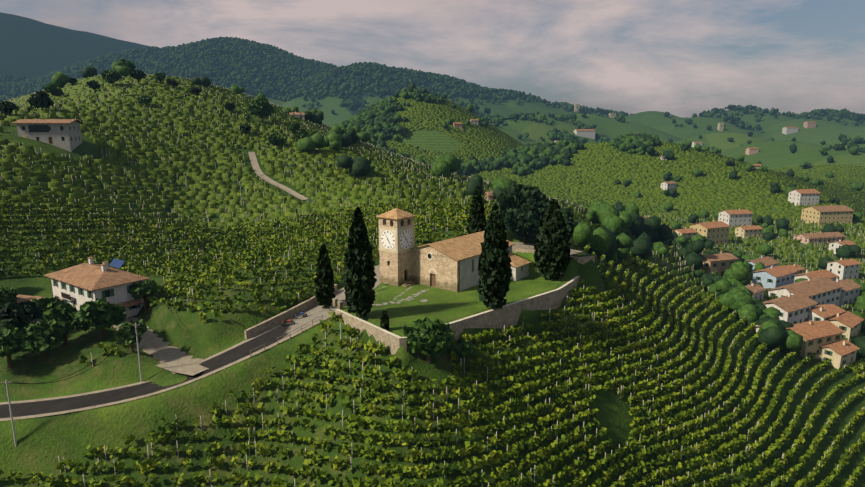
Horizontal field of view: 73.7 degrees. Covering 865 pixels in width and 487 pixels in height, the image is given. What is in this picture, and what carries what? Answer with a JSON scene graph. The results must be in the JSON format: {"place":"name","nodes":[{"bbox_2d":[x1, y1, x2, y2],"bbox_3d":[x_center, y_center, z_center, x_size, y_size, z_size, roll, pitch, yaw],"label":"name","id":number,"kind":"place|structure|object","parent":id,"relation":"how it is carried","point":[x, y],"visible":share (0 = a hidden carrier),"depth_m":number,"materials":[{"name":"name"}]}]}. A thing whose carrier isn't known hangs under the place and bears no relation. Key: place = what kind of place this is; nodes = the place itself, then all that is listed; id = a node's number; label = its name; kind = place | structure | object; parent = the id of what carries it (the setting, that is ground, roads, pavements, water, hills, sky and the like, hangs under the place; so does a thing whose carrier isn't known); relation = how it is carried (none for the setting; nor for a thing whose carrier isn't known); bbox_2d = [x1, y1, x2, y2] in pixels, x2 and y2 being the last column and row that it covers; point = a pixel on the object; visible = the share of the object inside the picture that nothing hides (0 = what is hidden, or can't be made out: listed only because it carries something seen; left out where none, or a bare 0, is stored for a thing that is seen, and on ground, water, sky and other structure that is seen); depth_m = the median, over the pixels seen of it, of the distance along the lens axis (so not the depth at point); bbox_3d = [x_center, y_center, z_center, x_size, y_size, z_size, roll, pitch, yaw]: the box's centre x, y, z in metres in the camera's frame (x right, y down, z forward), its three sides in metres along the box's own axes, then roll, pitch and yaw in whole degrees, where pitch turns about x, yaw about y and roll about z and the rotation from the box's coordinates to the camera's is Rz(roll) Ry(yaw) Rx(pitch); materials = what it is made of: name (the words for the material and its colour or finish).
{"place":"outdoors","nodes":[
{"label":"outdoors","id":0,"kind":"place"},
{"bbox_2d":[113,317,191,373],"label":"driveway","id":1,"kind":"structure","parent":0,"point":[156,347],"depth_m":86.86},
{"bbox_2d":[0,243,578,417],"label":"road","id":2,"kind":"structure","parent":0,"point":[268,338],"depth_m":78.77,"materials":[{"name":"grey asphalt"}]},
{"bbox_2d":[281,319,294,325],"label":"motorcycle","id":3,"kind":"object","parent":2,"relation":"on","point":[287,322],"visible":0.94,"depth_m":90.00,"materials":[{"name":"red metal"}]},
{"bbox_2d":[294,312,306,318],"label":"motorcycle","id":4,"kind":"object","parent":2,"relation":"on","point":[301,314],"visible":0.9,"depth_m":92.39,"materials":[{"name":"blue metal"}]},
{"bbox_2d":[0,12,864,486],"bbox_3d":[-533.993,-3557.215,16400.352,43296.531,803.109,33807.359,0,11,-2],"label":"ground","id":5,"kind":"structure","parent":0,"point":[32,48],"depth_m":88.71,"materials":[{"name":"green plant"}]},
{"bbox_2d":[13,295,62,328],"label":"farm shed","id":6,"kind":"structure","parent":5,"relation":"on","point":[23,298],"depth_m":98.69,"materials":[{"name":"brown wood"}]},
{"bbox_2d":[12,119,83,151],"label":"hill house","id":7,"kind":"structure","parent":5,"relation":"on","point":[65,134],"depth_m":183.60,"materials":[{"name":"plaster"},{"name":"terracotta roof tile"},{"name":"glass"}]},
{"bbox_2d":[44,257,149,327],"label":"farmhouse","id":8,"kind":"object","parent":5,"relation":"on","point":[79,285],"visible":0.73,"depth_m":95.28,"materials":[{"name":"plaster"},{"name":"terracotta roof tile"},{"name":"glass"}]},
{"bbox_2d":[1,130,317,446],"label":"utility poles","id":9,"kind":"object","parent":5,"relation":"on","point":[13,428],"visible":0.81,"depth_m":78.00,"materials":[{"name":"grey metal"}]},
{"bbox_2d":[155,356,208,375],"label":"drive apron","id":10,"kind":"object","parent":5,"relation":"on","point":[189,366],"visible":0.52,"depth_m":81.34,"materials":[{"name":"beige concrete"}]},
{"bbox_2d":[248,152,308,199],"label":"hill track","id":11,"kind":"structure","parent":5,"relation":"on","point":[255,164],"depth_m":213.57,"materials":[{"name":"beige gravel"}]},
{"bbox_2d":[0,59,579,368],"bbox_3d":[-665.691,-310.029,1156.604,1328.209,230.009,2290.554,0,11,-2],"label":"tree","id":12,"kind":"object","parent":5,"relation":"on","point":[441,338],"depth_m":86.39,"materials":[{"name":"green plant"}]},
{"bbox_2d":[0,242,582,420],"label":"road edge lines","id":13,"kind":"object","parent":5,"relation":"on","point":[178,385],"visible":0.1,"depth_m":78.56,"materials":[{"name":"white paint"}]},
{"bbox_2d":[289,111,304,119],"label":"house","id":14,"kind":"structure","parent":5,"relation":"on","point":[297,114],"depth_m":306.82,"materials":[{"name":"beige stone"}]},
{"bbox_2d":[372,286,429,305],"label":"flagstones","id":15,"kind":"object","parent":5,"relation":"on","point":[408,298],"visible":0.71,"depth_m":93.78,"materials":[{"name":"grey stone"}]},
{"bbox_2d":[250,244,580,356],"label":"fences","id":16,"kind":"object","parent":5,"relation":"on","point":[336,308],"visible":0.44,"depth_m":87.14,"materials":[{"name":"brown wood"}]},
{"bbox_2d":[244,247,594,354],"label":"stone walls","id":17,"kind":"structure","parent":5,"relation":"on","point":[507,315],"depth_m":88.96,"materials":[{"name":"stone"}]},
{"bbox_2d":[0,189,864,486],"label":"vines","id":18,"kind":"object","parent":5,"relation":"on","point":[310,231],"visible":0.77,"depth_m":93.50,"materials":[{"name":"green plant"}]},
{"bbox_2d":[0,73,864,372],"bbox_3d":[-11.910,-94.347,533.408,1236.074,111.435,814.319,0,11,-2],"label":"vines","id":19,"kind":"object","parent":5,"relation":"on","point":[188,127],"visible":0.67,"depth_m":236.11,"materials":[{"name":"green plant"}]},
{"bbox_2d":[0,73,864,486],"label":"vineyard posts","id":20,"kind":"object","parent":5,"relation":"on","point":[680,265],"visible":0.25,"depth_m":135.30,"materials":[{"name":"beige"}]},
{"bbox_2d":[0,36,864,358],"bbox_3d":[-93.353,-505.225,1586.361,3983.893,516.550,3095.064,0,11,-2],"label":"trees","id":21,"kind":"object","parent":5,"relation":"on","point":[618,223],"depth_m":607.45,"materials":[{"name":"green plant"}]},
{"bbox_2d":[376,208,530,291],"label":"church","id":22,"kind":"structure","parent":5,"relation":"on","point":[451,264],"depth_m":101.12,"materials":[{"name":"stone"}]},
{"bbox_2d":[453,122,462,129],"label":"house","id":23,"kind":"structure","parent":5,"relation":"on","point":[457,124],"depth_m":620.81,"materials":[{"name":"beige stone"}]},
{"bbox_2d":[470,119,477,124],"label":"house","id":24,"kind":"structure","parent":5,"relation":"on","point":[474,121],"depth_m":642.10,"materials":[{"name":"grey paint"}]},
{"bbox_2d":[484,190,495,199],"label":"house","id":25,"kind":"structure","parent":5,"relation":"on","point":[489,196],"depth_m":205.42,"materials":[{"name":"orange tile"}]},
{"bbox_2d":[574,104,579,111],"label":"castle tower","id":26,"kind":"structure","parent":5,"relation":"on","point":[576,107],"depth_m":2317.60,"materials":[{"name":"beige"}]},
{"bbox_2d":[573,129,594,138],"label":"house","id":27,"kind":"structure","parent":5,"relation":"on","point":[588,133],"depth_m":1306.12,"materials":[{"name":"white paint"}]},
{"bbox_2d":[660,181,676,189],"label":"house","id":28,"kind":"structure","parent":5,"relation":"on","point":[666,185],"depth_m":508.72,"materials":[{"name":"white paint"}]},
{"bbox_2d":[675,226,697,237],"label":"house","id":29,"kind":"structure","parent":5,"relation":"on","point":[689,232],"depth_m":316.28,"materials":[{"name":"orange tile"}]},
{"bbox_2d":[692,142,702,147],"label":"house","id":30,"kind":"structure","parent":5,"relation":"on","point":[695,143],"depth_m":1157.32,"materials":[{"name":"white paint"}]},
{"bbox_2d":[690,220,730,243],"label":"house","id":31,"kind":"structure","parent":5,"relation":"on","point":[716,232],"depth_m":331.02,"materials":[{"name":"yellow paint"}]},
{"bbox_2d":[700,250,737,276],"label":"house","id":32,"kind":"structure","parent":5,"relation":"on","point":[721,262],"depth_m":200.83,"materials":[{"name":"brick"}]},
{"bbox_2d":[717,123,723,130],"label":"castle tower","id":33,"kind":"structure","parent":5,"relation":"on","point":[720,127],"depth_m":1791.94,"materials":[{"name":"beige"}]},
{"bbox_2d":[718,208,753,227],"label":"house","id":34,"kind":"structure","parent":5,"relation":"on","point":[731,218],"depth_m":391.91,"materials":[{"name":"white paint"}]},
{"bbox_2d":[734,224,762,237],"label":"house","id":35,"kind":"structure","parent":5,"relation":"on","point":[747,231],"depth_m":357.04,"materials":[{"name":"beige paint"}]},
{"bbox_2d":[745,147,758,154],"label":"house","id":36,"kind":"structure","parent":5,"relation":"on","point":[751,150],"depth_m":964.26,"materials":[{"name":"paint"}]},
{"bbox_2d":[745,283,765,299],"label":"house","id":37,"kind":"structure","parent":5,"relation":"on","point":[757,290],"depth_m":185.48,"materials":[{"name":"orange tile"}]},
{"bbox_2d":[752,164,760,168],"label":"house","id":38,"kind":"structure","parent":5,"relation":"on","point":[756,166],"depth_m":517.99,"materials":[{"name":"orange tile"}]},
{"bbox_2d":[746,255,778,278],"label":"house","id":39,"kind":"structure","parent":5,"relation":"on","point":[767,261],"depth_m":227.36,"materials":[{"name":"tile"}]},
{"bbox_2d":[752,265,796,288],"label":"house","id":40,"kind":"structure","parent":5,"relation":"on","point":[774,277],"depth_m":206.07,"materials":[{"name":"paint"}]},
{"bbox_2d":[762,292,818,323],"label":"house","id":41,"kind":"structure","parent":5,"relation":"on","point":[793,309],"depth_m":172.49,"materials":[{"name":"white concrete"}]},
{"bbox_2d":[782,127,798,134],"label":"house","id":42,"kind":"structure","parent":5,"relation":"on","point":[787,130],"depth_m":1782.64,"materials":[{"name":"white paint"}]},
{"bbox_2d":[787,263,805,274],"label":"house","id":43,"kind":"structure","parent":5,"relation":"on","point":[798,268],"depth_m":247.37,"materials":[{"name":"orange tile"}]},
{"bbox_2d":[788,189,819,205],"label":"house","id":44,"kind":"structure","parent":5,"relation":"on","point":[805,197],"depth_m":447.26,"materials":[{"name":"white paint"}]},
{"bbox_2d":[766,276,843,305],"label":"house","id":45,"kind":"structure","parent":5,"relation":"on","point":[823,290],"depth_m":196.49,"materials":[{"name":"plaster"},{"name":"terracotta roof tile"},{"name":"glass"}]},
{"bbox_2d":[803,121,815,127],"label":"house","id":46,"kind":"structure","parent":5,"relation":"on","point":[809,124],"depth_m":1791.94,"materials":[{"name":"paint"}]},
{"bbox_2d":[786,320,845,358],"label":"house","id":47,"kind":"structure","parent":5,"relation":"on","point":[816,335],"depth_m":152.71,"materials":[{"name":"beige concrete"}]},
{"bbox_2d":[794,269,838,281],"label":"house","id":48,"kind":"structure","parent":5,"relation":"on","point":[820,273],"depth_m":226.34,"materials":[{"name":"brown tile"}]},
{"bbox_2d":[792,231,846,243],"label":"house","id":49,"kind":"structure","parent":5,"relation":"on","point":[824,237],"depth_m":337.77,"materials":[{"name":"orange tile"}]},
{"bbox_2d":[807,304,846,321],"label":"house","id":50,"kind":"structure","parent":5,"relation":"on","point":[824,312],"depth_m":173.92,"materials":[{"name":"tile"}]},
{"bbox_2d":[801,204,853,224],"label":"apartment building","id":51,"kind":"structure","parent":5,"relation":"on","point":[820,215],"depth_m":391.04,"materials":[{"name":"yellow paint"}]},
{"bbox_2d":[818,340,859,368],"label":"house","id":52,"kind":"structure","parent":5,"relation":"on","point":[841,353],"depth_m":150.60,"materials":[{"name":"beige paint"}]},
{"bbox_2d":[829,239,856,253],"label":"house","id":53,"kind":"structure","parent":5,"relation":"on","point":[835,245],"depth_m":307.74,"materials":[{"name":"white paint"}]},
{"bbox_2d":[827,258,861,279],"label":"house","id":54,"kind":"structure","parent":5,"relation":"on","point":[841,268],"depth_m":254.53,"materials":[{"name":"white paint"}]},
{"bbox_2d":[826,311,863,341],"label":"house","id":55,"kind":"structure","parent":5,"relation":"on","point":[848,323],"depth_m":170.63,"materials":[{"name":"beige concrete"}]},
{"bbox_2d":[835,278,861,305],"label":"house","id":56,"kind":"structure","parent":5,"relation":"on","point":[850,289],"depth_m":207.70,"materials":[{"name":"white paint"}]},
{"bbox_2d":[0,0,864,117],"label":"sky","id":57,"kind":"structure","parent":0,"point":[680,58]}
]}

